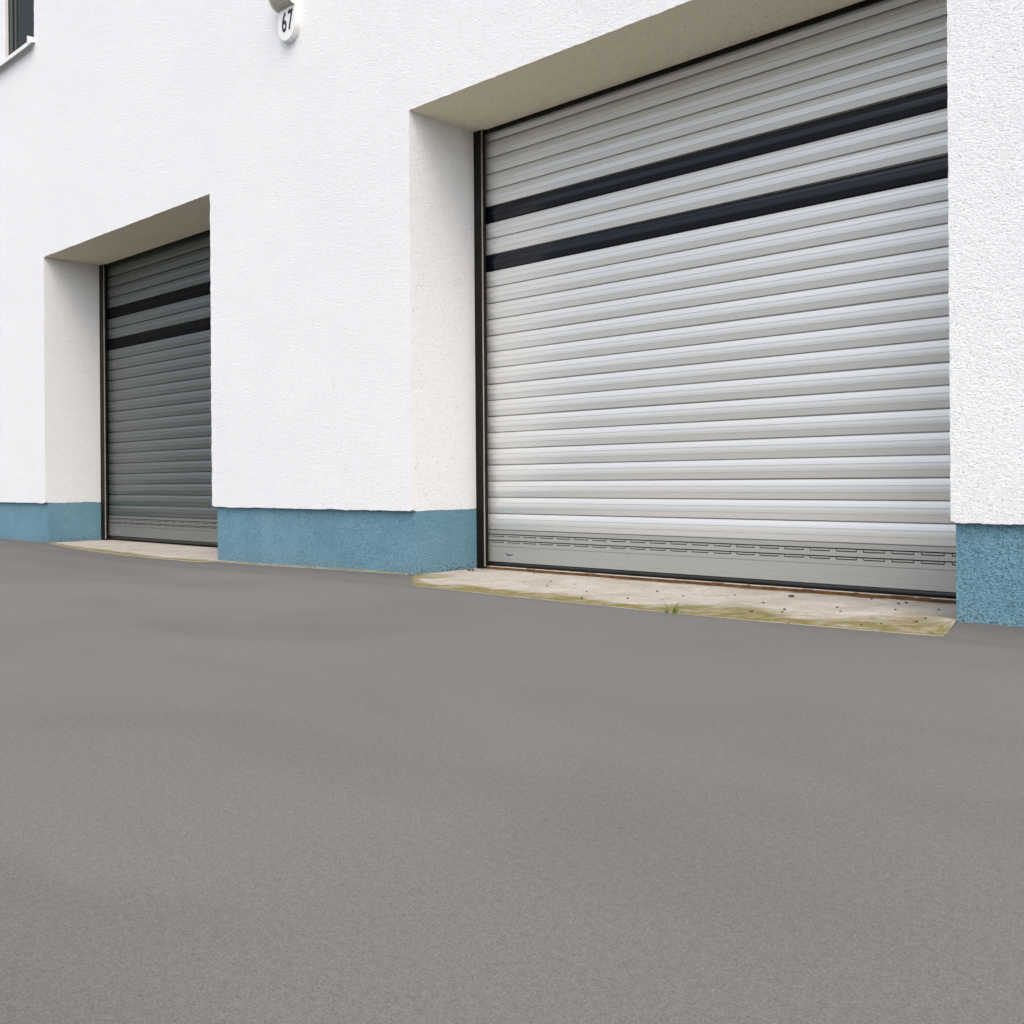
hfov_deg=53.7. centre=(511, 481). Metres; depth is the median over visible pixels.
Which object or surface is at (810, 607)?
concrete threshold
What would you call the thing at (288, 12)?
house number lamp
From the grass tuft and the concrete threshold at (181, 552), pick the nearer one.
the grass tuft
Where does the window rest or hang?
in the commercial building
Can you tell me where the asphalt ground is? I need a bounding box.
[0,514,1023,1023]
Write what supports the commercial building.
on the asphalt ground
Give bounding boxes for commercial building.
[0,0,1023,626]
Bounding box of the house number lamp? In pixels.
[268,0,300,42]
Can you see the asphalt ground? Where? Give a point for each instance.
(250, 794)
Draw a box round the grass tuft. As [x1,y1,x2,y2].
[663,599,679,613]
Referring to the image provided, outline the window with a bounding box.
[0,0,35,67]
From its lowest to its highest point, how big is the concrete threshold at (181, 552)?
0.043 m
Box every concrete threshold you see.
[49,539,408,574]
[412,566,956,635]

